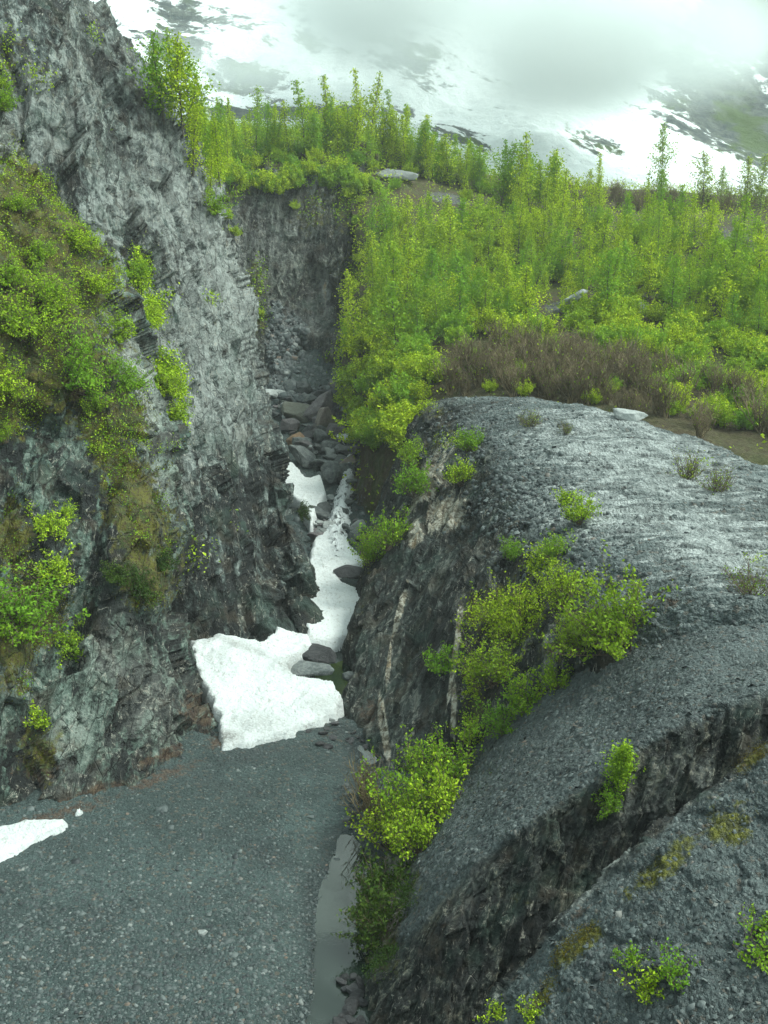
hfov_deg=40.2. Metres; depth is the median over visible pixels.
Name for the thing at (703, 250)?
young shrub
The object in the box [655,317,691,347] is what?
young shrub
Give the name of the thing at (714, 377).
bare shrub
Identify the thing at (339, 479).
boulder
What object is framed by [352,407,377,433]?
bush
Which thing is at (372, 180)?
bush
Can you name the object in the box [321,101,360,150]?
poplar tree
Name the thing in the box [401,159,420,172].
bush
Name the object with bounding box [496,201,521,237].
poplar tree
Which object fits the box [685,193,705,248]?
poplar tree
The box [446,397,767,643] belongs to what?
slate chips
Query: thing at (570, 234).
poplar tree
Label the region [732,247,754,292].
poplar tree
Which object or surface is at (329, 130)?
poplar tree
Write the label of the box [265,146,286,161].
bush
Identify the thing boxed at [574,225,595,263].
poplar tree
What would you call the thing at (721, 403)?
bush
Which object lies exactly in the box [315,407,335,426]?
boulder
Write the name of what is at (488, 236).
poplar tree
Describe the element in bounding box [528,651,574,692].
bush
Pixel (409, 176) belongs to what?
boulder
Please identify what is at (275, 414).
boulder
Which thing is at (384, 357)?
bush
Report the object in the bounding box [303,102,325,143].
poplar tree
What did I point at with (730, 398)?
bush
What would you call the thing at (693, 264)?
poplar tree
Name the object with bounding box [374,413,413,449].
bush
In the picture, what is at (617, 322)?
bush
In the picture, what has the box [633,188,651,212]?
bare shrub
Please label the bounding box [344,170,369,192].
bush
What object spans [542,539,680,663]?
bush
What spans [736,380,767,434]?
bare shrub
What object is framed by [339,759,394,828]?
bare shrub
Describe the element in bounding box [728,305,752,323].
young shrub
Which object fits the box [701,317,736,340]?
bush
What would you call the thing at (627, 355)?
bare shrub
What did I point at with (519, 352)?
bare shrub
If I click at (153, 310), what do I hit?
bush
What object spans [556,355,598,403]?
bare shrub
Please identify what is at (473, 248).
young shrub
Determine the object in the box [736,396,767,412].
bush
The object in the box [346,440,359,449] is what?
boulder
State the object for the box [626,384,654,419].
bare shrub
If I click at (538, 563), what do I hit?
ground cover
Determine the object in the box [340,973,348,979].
boulder
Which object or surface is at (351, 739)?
boulder
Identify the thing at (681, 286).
poplar tree
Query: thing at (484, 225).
poplar tree
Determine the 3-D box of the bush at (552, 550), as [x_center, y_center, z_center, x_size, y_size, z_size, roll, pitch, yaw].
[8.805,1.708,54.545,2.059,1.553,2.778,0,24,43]
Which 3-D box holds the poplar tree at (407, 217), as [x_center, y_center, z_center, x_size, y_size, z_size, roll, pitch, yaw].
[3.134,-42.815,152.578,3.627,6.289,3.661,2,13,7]
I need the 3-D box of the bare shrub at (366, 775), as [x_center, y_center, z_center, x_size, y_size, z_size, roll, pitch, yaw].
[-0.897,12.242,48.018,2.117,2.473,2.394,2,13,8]
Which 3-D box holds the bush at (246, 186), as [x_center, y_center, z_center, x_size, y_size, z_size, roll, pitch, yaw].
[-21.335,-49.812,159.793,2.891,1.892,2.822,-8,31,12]
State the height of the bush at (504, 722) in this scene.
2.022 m
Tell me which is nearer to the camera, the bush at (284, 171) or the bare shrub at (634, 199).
the bush at (284, 171)
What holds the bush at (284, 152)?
on the headwall
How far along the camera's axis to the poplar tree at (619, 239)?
133.35 m
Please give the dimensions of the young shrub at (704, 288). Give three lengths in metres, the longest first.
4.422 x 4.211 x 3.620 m
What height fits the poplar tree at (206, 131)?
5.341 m
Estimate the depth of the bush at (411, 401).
98.40 m
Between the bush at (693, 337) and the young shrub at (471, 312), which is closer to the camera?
the bush at (693, 337)
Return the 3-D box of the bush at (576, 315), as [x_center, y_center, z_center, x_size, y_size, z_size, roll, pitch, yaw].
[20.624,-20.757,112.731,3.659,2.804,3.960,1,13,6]
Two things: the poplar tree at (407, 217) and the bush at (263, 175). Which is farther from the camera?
the bush at (263, 175)
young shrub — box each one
[357,287,385,313]
[359,324,395,349]
[360,314,380,328]
[364,280,381,296]
[375,203,405,227]
[380,227,401,240]
[383,308,414,330]
[407,299,443,324]
[429,307,477,340]
[441,324,477,348]
[451,211,467,229]
[451,226,473,245]
[456,239,476,257]
[460,279,490,301]
[464,303,481,320]
[466,303,506,335]
[468,228,488,244]
[470,199,503,224]
[481,283,514,307]
[483,254,500,267]
[488,272,504,288]
[490,224,514,248]
[491,297,534,320]
[494,312,540,340]
[496,289,524,305]
[499,248,516,262]
[502,214,534,232]
[508,305,549,330]
[512,223,536,243]
[540,254,572,281]
[563,207,588,227]
[568,280,589,290]
[574,291,620,321]
[583,204,614,230]
[588,240,610,258]
[589,290,635,322]
[593,310,622,324]
[613,218,649,243]
[625,271,642,287]
[627,285,643,297]
[633,256,681,286]
[636,254,663,277]
[646,280,684,301]
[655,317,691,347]
[656,263,694,289]
[657,299,688,322]
[663,311,701,335]
[664,223,697,251]
[680,261,714,287]
[684,302,711,314]
[686,301,710,315]
[693,266,723,287]
[695,245,713,256]
[697,272,718,299]
[710,326,737,347]
[717,285,753,313]
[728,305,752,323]
[740,304,767,334]
[740,307,767,333]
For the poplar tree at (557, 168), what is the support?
on the hill
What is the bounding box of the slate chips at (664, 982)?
[491,760,767,1023]
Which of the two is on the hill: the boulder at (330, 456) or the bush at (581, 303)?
the bush at (581, 303)
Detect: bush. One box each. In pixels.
[0,72,12,89]
[0,78,23,112]
[0,187,38,213]
[0,249,89,310]
[0,252,25,287]
[0,279,77,344]
[0,347,34,406]
[0,417,18,444]
[0,557,90,650]
[20,234,57,261]
[21,499,79,548]
[23,699,52,731]
[28,546,82,586]
[38,283,80,310]
[53,616,85,669]
[54,498,80,518]
[57,320,138,406]
[61,218,105,253]
[68,264,123,294]
[77,389,114,413]
[98,346,166,391]
[99,560,135,588]
[100,303,138,342]
[123,258,153,278]
[126,562,164,609]
[143,298,169,321]
[154,544,181,572]
[155,366,187,395]
[166,399,194,420]
[201,187,237,216]
[220,157,236,168]
[221,169,235,183]
[225,155,235,165]
[225,204,233,219]
[226,161,247,183]
[227,156,250,172]
[228,158,251,180]
[228,223,242,235]
[239,177,252,191]
[240,149,252,158]
[240,150,262,170]
[246,167,276,192]
[246,168,260,183]
[250,152,262,166]
[254,170,281,192]
[255,140,274,155]
[259,307,264,315]
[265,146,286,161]
[268,170,294,194]
[271,141,288,153]
[272,173,291,189]
[277,162,305,185]
[278,151,288,159]
[278,151,300,165]
[278,161,294,171]
[282,167,309,189]
[284,156,315,186]
[285,140,300,157]
[289,199,300,208]
[292,138,310,155]
[293,158,314,175]
[296,500,314,520]
[303,155,322,176]
[305,144,323,161]
[310,167,337,189]
[311,162,338,184]
[320,152,350,175]
[328,406,368,443]
[330,155,355,178]
[330,360,355,388]
[330,887,405,954]
[333,378,353,407]
[335,164,359,187]
[338,327,373,357]
[340,186,355,198]
[340,319,371,346]
[342,393,365,415]
[342,785,430,854]
[343,173,365,193]
[343,400,357,420]
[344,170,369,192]
[345,843,415,909]
[346,147,368,164]
[347,163,358,171]
[347,406,373,425]
[347,522,388,562]
[349,352,371,375]
[350,415,379,442]
[351,214,361,223]
[351,369,382,395]
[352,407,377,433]
[355,740,461,833]
[356,324,387,348]
[357,174,370,185]
[357,195,366,201]
[358,426,383,451]
[359,502,412,551]
[361,407,389,426]
[362,413,380,437]
[364,340,392,363]
[364,355,388,382]
[364,377,407,412]
[365,157,380,170]
[366,409,393,435]
[367,176,381,189]
[369,365,420,403]
[371,349,391,368]
[371,394,422,431]
[371,411,415,451]
[374,348,403,375]
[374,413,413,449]
[375,399,415,432]
[378,793,449,860]
[379,415,410,438]
[382,385,415,405]
[387,159,398,168]
[388,176,402,189]
[389,431,426,465]
[390,394,417,406]
[390,455,438,498]
[391,323,435,352]
[391,717,485,789]
[392,348,439,375]
[392,353,408,375]
[395,335,432,362]
[395,752,470,820]
[396,353,439,384]
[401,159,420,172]
[403,314,435,337]
[403,377,435,401]
[408,338,434,355]
[408,345,456,384]
[420,640,462,675]
[441,454,476,486]
[445,706,490,744]
[448,623,528,689]
[451,424,486,452]
[458,187,475,199]
[460,567,541,647]
[474,693,520,738]
[476,179,496,194]
[481,377,498,391]
[492,321,524,345]
[497,534,526,561]
[500,665,553,717]
[512,377,535,396]
[514,358,527,374]
[520,554,601,609]
[522,313,562,337]
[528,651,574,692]
[530,527,576,560]
[533,599,600,656]
[538,333,559,348]
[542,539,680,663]
[550,486,584,505]
[556,289,594,315]
[558,491,603,524]
[560,306,593,329]
[574,319,600,340]
[580,386,603,403]
[584,320,623,350]
[589,320,615,340]
[590,771,628,820]
[601,308,637,332]
[603,375,624,388]
[604,380,620,393]
[609,335,630,351]
[610,317,649,347]
[621,293,650,318]
[625,306,642,325]
[625,317,663,337]
[627,331,662,355]
[635,369,677,396]
[639,326,674,349]
[642,297,673,323]
[656,338,683,361]
[658,377,695,407]
[659,360,681,382]
[661,306,703,325]
[666,396,687,415]
[667,362,706,391]
[668,309,710,334]
[668,336,717,365]
[673,329,711,350]
[679,301,712,326]
[683,348,716,365]
[683,362,704,381]
[688,393,726,417]
[689,330,711,346]
[694,355,723,385]
[695,321,716,339]
[700,368,731,390]
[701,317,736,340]
[703,317,737,337]
[703,389,729,401]
[703,400,737,427]
[705,394,734,412]
[714,315,742,331]
[717,377,759,405]
[719,325,758,356]
[720,351,755,372]
[722,333,767,363]
[722,365,742,378]
[727,338,761,360]
[732,407,765,429]
[736,363,757,380]
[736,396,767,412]
[744,376,767,403]
[745,365,767,387]
[746,336,767,354]
[750,351,767,372]
[754,348,766,371]
[755,332,767,346]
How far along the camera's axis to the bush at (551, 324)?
108.63 m
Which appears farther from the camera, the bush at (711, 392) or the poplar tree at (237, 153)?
the poplar tree at (237, 153)
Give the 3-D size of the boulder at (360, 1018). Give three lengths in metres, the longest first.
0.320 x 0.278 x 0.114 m
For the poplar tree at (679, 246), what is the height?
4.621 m
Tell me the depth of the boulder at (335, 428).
120.90 m
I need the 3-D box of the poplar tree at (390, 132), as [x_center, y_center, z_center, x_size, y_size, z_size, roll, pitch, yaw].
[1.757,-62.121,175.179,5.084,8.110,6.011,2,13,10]
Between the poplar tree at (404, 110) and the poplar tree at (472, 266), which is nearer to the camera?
the poplar tree at (472, 266)
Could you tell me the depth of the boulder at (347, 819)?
47.09 m
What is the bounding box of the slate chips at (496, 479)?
[396,396,696,625]
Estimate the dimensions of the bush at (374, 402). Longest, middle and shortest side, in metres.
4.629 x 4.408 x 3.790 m
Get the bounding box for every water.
[298,647,351,716]
[307,834,373,1023]
[357,743,377,764]
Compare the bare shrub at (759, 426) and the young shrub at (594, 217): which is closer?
the bare shrub at (759, 426)
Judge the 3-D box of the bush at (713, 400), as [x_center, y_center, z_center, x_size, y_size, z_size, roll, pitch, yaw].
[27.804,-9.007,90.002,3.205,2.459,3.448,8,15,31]
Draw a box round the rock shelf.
[471,738,767,1023]
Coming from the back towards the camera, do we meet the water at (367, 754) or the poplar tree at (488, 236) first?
the poplar tree at (488, 236)
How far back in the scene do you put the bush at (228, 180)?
153.25 m
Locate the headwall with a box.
[204,128,379,405]
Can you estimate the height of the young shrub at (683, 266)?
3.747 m
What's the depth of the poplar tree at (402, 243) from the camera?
145.99 m
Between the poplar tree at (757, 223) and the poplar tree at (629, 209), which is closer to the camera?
the poplar tree at (757, 223)
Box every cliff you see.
[0,0,323,641]
[0,97,217,806]
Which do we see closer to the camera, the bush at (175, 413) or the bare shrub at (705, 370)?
the bush at (175, 413)
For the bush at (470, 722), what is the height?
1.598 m
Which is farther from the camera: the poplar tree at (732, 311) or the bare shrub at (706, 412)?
the poplar tree at (732, 311)
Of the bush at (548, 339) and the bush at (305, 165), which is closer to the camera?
the bush at (548, 339)
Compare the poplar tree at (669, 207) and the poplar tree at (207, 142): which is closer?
the poplar tree at (207, 142)
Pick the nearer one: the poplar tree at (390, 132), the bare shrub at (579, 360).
the bare shrub at (579, 360)
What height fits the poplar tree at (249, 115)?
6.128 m
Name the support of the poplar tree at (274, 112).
on the headwall
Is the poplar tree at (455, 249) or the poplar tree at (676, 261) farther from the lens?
the poplar tree at (455, 249)
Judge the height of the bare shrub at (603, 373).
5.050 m
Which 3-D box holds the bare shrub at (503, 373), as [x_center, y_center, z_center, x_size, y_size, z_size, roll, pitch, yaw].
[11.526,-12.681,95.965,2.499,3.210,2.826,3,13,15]
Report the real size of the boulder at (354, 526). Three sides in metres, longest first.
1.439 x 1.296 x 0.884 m
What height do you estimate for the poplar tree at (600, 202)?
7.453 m
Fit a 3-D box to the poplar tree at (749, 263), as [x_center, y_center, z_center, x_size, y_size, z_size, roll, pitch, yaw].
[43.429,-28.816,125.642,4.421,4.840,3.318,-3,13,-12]
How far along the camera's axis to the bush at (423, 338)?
110.17 m
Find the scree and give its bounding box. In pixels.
[264,299,327,408]
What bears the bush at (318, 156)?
on the headwall
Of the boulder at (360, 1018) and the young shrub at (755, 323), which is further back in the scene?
the young shrub at (755, 323)
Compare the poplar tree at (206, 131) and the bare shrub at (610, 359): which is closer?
the bare shrub at (610, 359)
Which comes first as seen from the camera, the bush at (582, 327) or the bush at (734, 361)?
the bush at (734, 361)
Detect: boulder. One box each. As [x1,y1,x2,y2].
[198,929,207,935]
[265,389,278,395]
[272,412,279,416]
[280,418,299,430]
[281,397,292,401]
[281,401,309,422]
[283,379,295,390]
[286,432,304,445]
[288,445,315,468]
[291,661,333,675]
[292,437,302,444]
[294,440,312,448]
[295,381,312,393]
[296,394,316,404]
[302,425,311,431]
[302,430,313,438]
[302,643,335,663]
[303,390,331,420]
[307,532,323,541]
[309,505,322,518]
[311,390,325,396]
[312,443,324,453]
[312,459,327,466]
[313,429,330,442]
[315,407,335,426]
[315,510,329,519]
[315,741,324,744]
[316,425,326,430]
[317,501,330,512]
[318,731,327,734]
[319,447,335,455]
[321,440,339,451]
[321,460,341,483]
[322,521,337,528]
[322,743,332,748]
[325,423,346,438]
[325,453,336,459]
[326,494,333,499]
[328,381,334,387]
[328,383,342,407]
[329,438,344,445]
[329,734,336,740]
[330,721,338,725]
[331,406,341,412]
[333,444,351,454]
[333,565,361,578]
[333,1016,347,1023]
[334,454,345,461]
[336,476,344,484]
[336,977,346,985]
[339,455,357,465]
[339,462,354,471]
[340,506,348,513]
[340,783,348,789]
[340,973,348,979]
[341,985,348,991]
[342,523,348,528]
[342,671,353,681]
[342,815,352,823]
[342,999,357,1015]
[344,499,353,505]
[345,478,357,484]
[345,983,357,993]
[345,994,360,1004]
[345,1015,355,1023]
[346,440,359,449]
[346,807,357,815]
[347,446,359,451]
[347,789,355,794]
[348,530,360,538]
[348,737,354,743]
[349,522,362,530]
[349,972,356,979]
[349,988,363,996]
[351,519,365,528]
[351,803,360,810]
[355,975,365,992]
[356,1015,365,1021]
[358,997,364,1006]
[360,999,367,1006]
[375,169,417,180]
[557,289,587,310]
[613,408,647,421]
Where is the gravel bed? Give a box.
[0,348,431,1023]
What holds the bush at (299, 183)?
on the headwall
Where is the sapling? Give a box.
[595,738,645,793]
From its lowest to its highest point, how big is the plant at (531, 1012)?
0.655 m
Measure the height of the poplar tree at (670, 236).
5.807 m
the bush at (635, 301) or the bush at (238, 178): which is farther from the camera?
the bush at (238, 178)
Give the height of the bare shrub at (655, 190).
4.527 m
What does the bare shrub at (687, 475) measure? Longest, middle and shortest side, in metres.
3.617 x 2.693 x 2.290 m
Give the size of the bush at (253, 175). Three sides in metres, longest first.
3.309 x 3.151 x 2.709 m
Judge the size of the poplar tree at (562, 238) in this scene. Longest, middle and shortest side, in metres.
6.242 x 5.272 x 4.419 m
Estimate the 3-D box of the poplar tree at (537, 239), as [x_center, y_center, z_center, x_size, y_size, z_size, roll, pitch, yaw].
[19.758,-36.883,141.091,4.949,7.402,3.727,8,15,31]
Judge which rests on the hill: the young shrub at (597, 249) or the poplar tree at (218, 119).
the young shrub at (597, 249)
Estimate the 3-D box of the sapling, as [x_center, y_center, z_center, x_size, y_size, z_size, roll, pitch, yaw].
[7.577,8.070,33.708,1.514,2.259,1.287,24,33,36]
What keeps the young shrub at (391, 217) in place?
on the hill
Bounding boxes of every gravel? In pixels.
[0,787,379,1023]
[264,348,368,555]
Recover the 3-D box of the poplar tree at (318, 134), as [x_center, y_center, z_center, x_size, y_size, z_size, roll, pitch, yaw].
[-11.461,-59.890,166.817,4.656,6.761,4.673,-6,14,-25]
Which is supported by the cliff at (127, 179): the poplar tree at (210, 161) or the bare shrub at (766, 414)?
the poplar tree at (210, 161)
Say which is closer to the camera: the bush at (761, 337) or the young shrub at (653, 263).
the bush at (761, 337)
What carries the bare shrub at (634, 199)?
on the hill
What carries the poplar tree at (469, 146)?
on the hill
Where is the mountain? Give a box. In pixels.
[90,0,767,195]
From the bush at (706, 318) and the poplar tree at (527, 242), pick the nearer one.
the bush at (706, 318)
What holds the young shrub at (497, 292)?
on the hill
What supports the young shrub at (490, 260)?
on the hill
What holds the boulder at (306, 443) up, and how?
on the gravel bed
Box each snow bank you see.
[0,819,67,861]
[75,808,82,815]
[189,627,343,750]
[285,462,327,531]
[306,530,364,651]
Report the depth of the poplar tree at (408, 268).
128.71 m
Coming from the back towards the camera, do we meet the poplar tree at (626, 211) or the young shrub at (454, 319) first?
the poplar tree at (626, 211)
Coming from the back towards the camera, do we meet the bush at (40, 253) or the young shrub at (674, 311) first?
the young shrub at (674, 311)
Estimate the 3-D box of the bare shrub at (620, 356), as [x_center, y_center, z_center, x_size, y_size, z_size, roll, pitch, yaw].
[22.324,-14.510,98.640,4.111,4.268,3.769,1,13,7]
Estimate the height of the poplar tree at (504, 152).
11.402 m
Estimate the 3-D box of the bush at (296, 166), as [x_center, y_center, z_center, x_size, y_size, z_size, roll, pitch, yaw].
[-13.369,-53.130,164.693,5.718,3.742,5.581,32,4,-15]
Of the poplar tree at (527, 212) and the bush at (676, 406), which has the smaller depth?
the bush at (676, 406)
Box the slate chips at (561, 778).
[398,622,767,943]
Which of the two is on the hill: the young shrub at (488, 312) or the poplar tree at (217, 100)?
the young shrub at (488, 312)
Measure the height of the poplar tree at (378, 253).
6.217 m
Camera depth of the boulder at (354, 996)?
35.65 m
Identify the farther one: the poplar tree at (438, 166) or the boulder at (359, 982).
the poplar tree at (438, 166)
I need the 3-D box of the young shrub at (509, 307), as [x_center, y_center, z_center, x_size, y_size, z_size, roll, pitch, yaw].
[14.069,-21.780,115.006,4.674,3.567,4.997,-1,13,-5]
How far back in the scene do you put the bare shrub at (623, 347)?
99.67 m
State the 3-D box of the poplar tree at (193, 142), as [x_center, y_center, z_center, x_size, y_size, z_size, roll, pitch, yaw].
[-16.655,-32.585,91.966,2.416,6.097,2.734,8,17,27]
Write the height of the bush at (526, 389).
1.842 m
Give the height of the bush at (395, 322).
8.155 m
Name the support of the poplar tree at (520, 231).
on the hill
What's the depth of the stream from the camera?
95.40 m
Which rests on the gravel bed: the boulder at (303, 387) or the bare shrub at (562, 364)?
the boulder at (303, 387)
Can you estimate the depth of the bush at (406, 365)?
101.59 m
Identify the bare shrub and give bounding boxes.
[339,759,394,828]
[341,751,386,802]
[424,344,465,395]
[438,357,471,389]
[440,331,474,377]
[445,329,492,375]
[449,366,475,395]
[461,176,474,189]
[461,343,493,388]
[466,337,495,375]
[475,318,517,359]
[482,316,512,345]
[483,341,514,384]
[486,337,517,366]
[487,341,509,368]
[487,356,507,384]
[488,352,526,396]
[497,341,516,362]
[497,346,526,379]
[499,356,523,389]
[500,314,532,354]
[503,332,535,355]
[506,337,536,363]
[507,354,529,384]
[509,340,530,364]
[510,313,545,350]
[513,368,534,394]
[514,331,562,378]
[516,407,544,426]
[517,322,548,354]
[523,320,557,355]
[526,337,549,361]
[526,347,563,395]
[527,362,547,386]
[539,330,555,355]
[539,363,564,399]
[540,336,557,358]
[543,321,576,357]
[543,353,557,375]
[547,333,591,377]
[547,356,588,402]
[548,346,588,389]
[549,327,587,364]
[553,347,582,370]
[555,418,575,434]
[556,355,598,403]
[557,374,574,400]
[559,326,599,355]
[562,376,585,398]
[564,349,610,384]
[565,382,586,400]
[569,345,600,372]
[569,370,597,405]
[571,338,604,362]
[574,326,617,366]
[574,343,612,388]
[575,344,622,393]
[579,341,613,374]
[595,373,618,404]
[597,364,613,395]
[602,339,618,371]
[604,327,641,360]
[605,337,641,378]
[606,176,624,199]
[606,384,636,408]
[607,340,640,391]
[613,190,626,206]
[613,341,647,372]
[616,338,649,387]
[617,181,630,201]
[623,384,648,409]
[624,368,639,391]
[625,341,660,374]
[626,189,644,206]
[626,354,667,396]
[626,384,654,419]
[629,370,655,401]
[632,371,655,401]
[633,186,650,204]
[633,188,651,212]
[637,369,677,418]
[638,339,670,367]
[642,351,666,373]
[644,364,672,400]
[650,181,664,202]
[653,339,687,372]
[655,178,678,204]
[662,446,706,481]
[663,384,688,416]
[665,182,681,202]
[670,187,690,207]
[671,351,710,399]
[686,389,719,430]
[688,401,720,437]
[691,189,708,207]
[693,357,722,389]
[695,461,738,494]
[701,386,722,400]
[705,353,739,392]
[711,189,731,212]
[718,358,757,401]
[719,366,749,389]
[720,553,767,595]
[722,179,738,204]
[724,196,737,212]
[727,372,756,389]
[729,372,767,398]
[730,375,767,409]
[734,186,755,206]
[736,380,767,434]
[757,397,767,436]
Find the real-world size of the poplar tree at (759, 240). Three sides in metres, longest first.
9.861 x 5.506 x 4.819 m
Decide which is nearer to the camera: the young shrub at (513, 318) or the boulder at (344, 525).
the boulder at (344, 525)
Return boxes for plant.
[472,994,506,1023]
[515,990,558,1023]
[610,940,649,971]
[611,958,664,1004]
[650,937,700,993]
[732,917,767,973]
[737,902,767,938]
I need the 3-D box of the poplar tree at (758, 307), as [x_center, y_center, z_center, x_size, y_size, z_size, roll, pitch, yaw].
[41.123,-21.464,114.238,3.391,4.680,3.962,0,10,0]
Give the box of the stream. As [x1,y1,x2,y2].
[326,454,355,555]
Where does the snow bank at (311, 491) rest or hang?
on the gravel bed
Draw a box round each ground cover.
[0,6,247,571]
[0,133,180,466]
[0,378,195,760]
[183,113,391,362]
[326,129,767,522]
[353,621,667,985]
[355,397,767,714]
[517,741,767,1017]
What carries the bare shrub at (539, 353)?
on the hill
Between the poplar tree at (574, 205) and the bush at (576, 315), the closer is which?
the bush at (576, 315)
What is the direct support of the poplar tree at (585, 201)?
on the hill
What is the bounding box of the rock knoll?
[341,396,767,782]
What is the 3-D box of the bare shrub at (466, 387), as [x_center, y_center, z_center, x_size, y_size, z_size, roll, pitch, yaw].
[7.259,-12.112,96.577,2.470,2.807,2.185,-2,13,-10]
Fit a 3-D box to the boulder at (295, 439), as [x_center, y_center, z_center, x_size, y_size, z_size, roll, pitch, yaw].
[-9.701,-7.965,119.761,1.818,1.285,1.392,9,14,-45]
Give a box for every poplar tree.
[125,29,183,124]
[143,44,166,97]
[150,32,205,135]
[157,27,197,93]
[164,42,220,122]
[182,103,210,176]
[184,75,212,146]
[198,96,210,127]
[199,108,209,159]
[200,120,224,164]
[200,143,218,198]
[204,96,228,154]
[207,112,230,188]
[211,98,225,154]
[219,120,234,157]
[221,113,233,152]
[224,96,240,151]
[226,111,242,155]
[229,129,240,159]
[230,137,237,159]
[234,129,244,157]
[238,115,254,151]
[245,85,276,150]
[246,108,257,143]
[252,101,281,149]
[257,103,281,142]
[264,112,288,146]
[273,100,297,153]
[287,78,333,155]
[297,112,323,150]
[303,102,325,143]
[308,74,351,138]
[310,134,320,151]
[317,110,335,147]
[319,96,334,155]
[320,111,347,156]
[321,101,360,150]
[321,105,353,158]
[336,268,367,351]
[340,114,358,154]
[344,98,366,152]
[348,68,370,147]
[348,230,380,273]
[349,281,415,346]
[351,71,391,145]
[359,122,379,160]
[361,206,383,252]
[363,247,377,293]
[363,297,388,342]
[366,243,412,300]
[368,276,390,326]
[369,180,405,236]
[370,244,384,281]
[371,105,387,148]
[371,116,381,147]
[372,231,403,287]
[375,112,388,158]
[376,254,410,334]
[377,241,406,274]
[379,89,406,158]
[383,133,399,162]
[384,114,408,161]
[384,217,408,247]
[385,104,398,145]
[388,113,413,167]
[389,112,400,160]
[392,224,409,253]
[394,237,428,318]
[395,246,423,291]
[397,238,431,298]
[398,195,416,233]
[400,106,416,160]
[401,272,433,336]
[402,103,419,150]
[402,226,422,285]
[405,137,417,168]
[406,122,423,173]
[407,114,435,160]
[407,118,436,176]
[407,246,452,302]
[412,132,443,181]
[412,198,426,244]
[412,218,448,262]
[414,206,432,249]
[415,248,432,280]
[417,190,436,232]
[419,129,434,178]
[422,277,452,333]
[425,134,438,180]
[425,134,460,185]
[428,204,476,264]
[429,195,455,241]
[432,209,454,249]
[433,147,446,178]
[433,151,449,180]
[435,139,446,177]
[436,145,443,183]
[436,275,477,324]
[436,280,454,316]
[439,271,467,314]
[442,134,464,183]
[442,251,475,297]
[445,244,470,277]
[446,158,455,185]
[446,196,476,246]
[453,266,470,295]
[454,150,470,184]
[455,191,486,233]
[456,137,483,186]
[457,147,474,190]
[462,238,477,265]
[463,267,488,307]
[466,144,481,191]
[467,145,490,191]
[467,263,504,323]
[468,262,475,285]
[469,155,490,193]
[474,262,483,287]
[475,158,488,190]
[475,221,500,259]
[475,242,489,267]
[478,139,528,208]
[478,211,493,252]
[479,196,506,232]
[486,159,525,213]
[486,247,520,288]
[489,170,496,192]
[493,222,520,271]
[493,253,531,295]
[496,138,519,211]
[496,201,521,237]
[496,219,515,249]
[496,286,515,313]
[498,257,515,303]
[499,170,529,212]
[501,151,529,209]
[507,198,529,262]
[510,131,540,211]
[511,263,550,316]
[514,249,526,297]
[516,209,548,261]
[516,236,532,281]
[516,271,540,310]
[519,211,529,254]
[519,228,538,276]
[520,152,548,206]
[520,162,537,206]
[523,172,533,208]
[524,244,559,292]
[526,210,552,258]
[527,208,540,230]
[529,159,548,210]
[538,177,554,217]
[538,270,554,296]
[540,156,577,209]
[541,148,575,196]
[541,202,562,258]
[542,159,563,196]
[542,228,564,282]
[543,211,576,248]
[547,159,570,212]
[551,168,575,242]
[551,190,564,225]
[556,228,580,281]
[557,243,577,285]
[557,270,584,298]
[563,176,590,236]
[571,250,591,294]
[572,256,593,289]
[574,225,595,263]
[576,225,598,280]
[577,168,598,210]
[581,195,592,225]
[582,207,624,265]
[582,219,597,240]
[586,247,634,318]
[588,173,609,217]
[590,249,607,285]
[590,249,618,296]
[592,151,605,211]
[593,212,616,237]
[599,247,633,295]
[604,236,623,271]
[610,213,631,256]
[611,190,643,235]
[615,213,639,248]
[615,240,646,298]
[617,233,650,294]
[619,199,638,235]
[621,236,635,277]
[631,240,665,299]
[636,214,655,254]
[640,177,657,219]
[641,204,657,239]
[643,192,658,254]
[644,120,680,195]
[648,200,671,260]
[650,253,661,286]
[653,200,673,261]
[654,257,696,310]
[655,169,669,229]
[656,215,676,257]
[657,194,682,228]
[657,253,688,323]
[668,241,687,266]
[671,183,699,229]
[671,205,690,261]
[678,301,698,321]
[681,250,706,274]
[682,261,709,306]
[684,257,702,302]
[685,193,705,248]
[686,149,724,208]
[689,228,733,270]
[691,203,723,240]
[692,192,719,256]
[697,271,741,323]
[698,236,763,305]
[698,268,715,303]
[699,251,736,305]
[710,165,736,201]
[717,232,732,255]
[718,215,748,268]
[719,258,756,320]
[720,291,749,329]
[722,156,762,204]
[726,221,748,267]
[732,192,762,250]
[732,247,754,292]
[736,271,767,309]
[736,290,767,338]
[740,216,767,260]
[742,224,767,296]
[744,251,760,274]
[746,262,767,332]
[748,295,767,319]
[749,153,767,211]
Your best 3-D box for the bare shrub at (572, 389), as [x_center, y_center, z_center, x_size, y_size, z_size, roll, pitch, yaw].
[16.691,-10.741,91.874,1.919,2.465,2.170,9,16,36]
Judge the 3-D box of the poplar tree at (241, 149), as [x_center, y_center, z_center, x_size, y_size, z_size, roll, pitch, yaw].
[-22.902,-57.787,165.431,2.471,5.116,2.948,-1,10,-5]
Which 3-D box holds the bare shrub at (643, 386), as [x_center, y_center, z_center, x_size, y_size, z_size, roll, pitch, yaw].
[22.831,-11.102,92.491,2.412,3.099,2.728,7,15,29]
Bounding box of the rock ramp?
[362,623,767,1023]
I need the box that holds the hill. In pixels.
[339,141,767,516]
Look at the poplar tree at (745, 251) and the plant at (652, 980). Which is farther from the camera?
the poplar tree at (745, 251)
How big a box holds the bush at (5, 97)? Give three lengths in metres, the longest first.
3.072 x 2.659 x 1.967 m
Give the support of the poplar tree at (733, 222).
on the hill
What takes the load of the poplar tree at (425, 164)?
on the hill

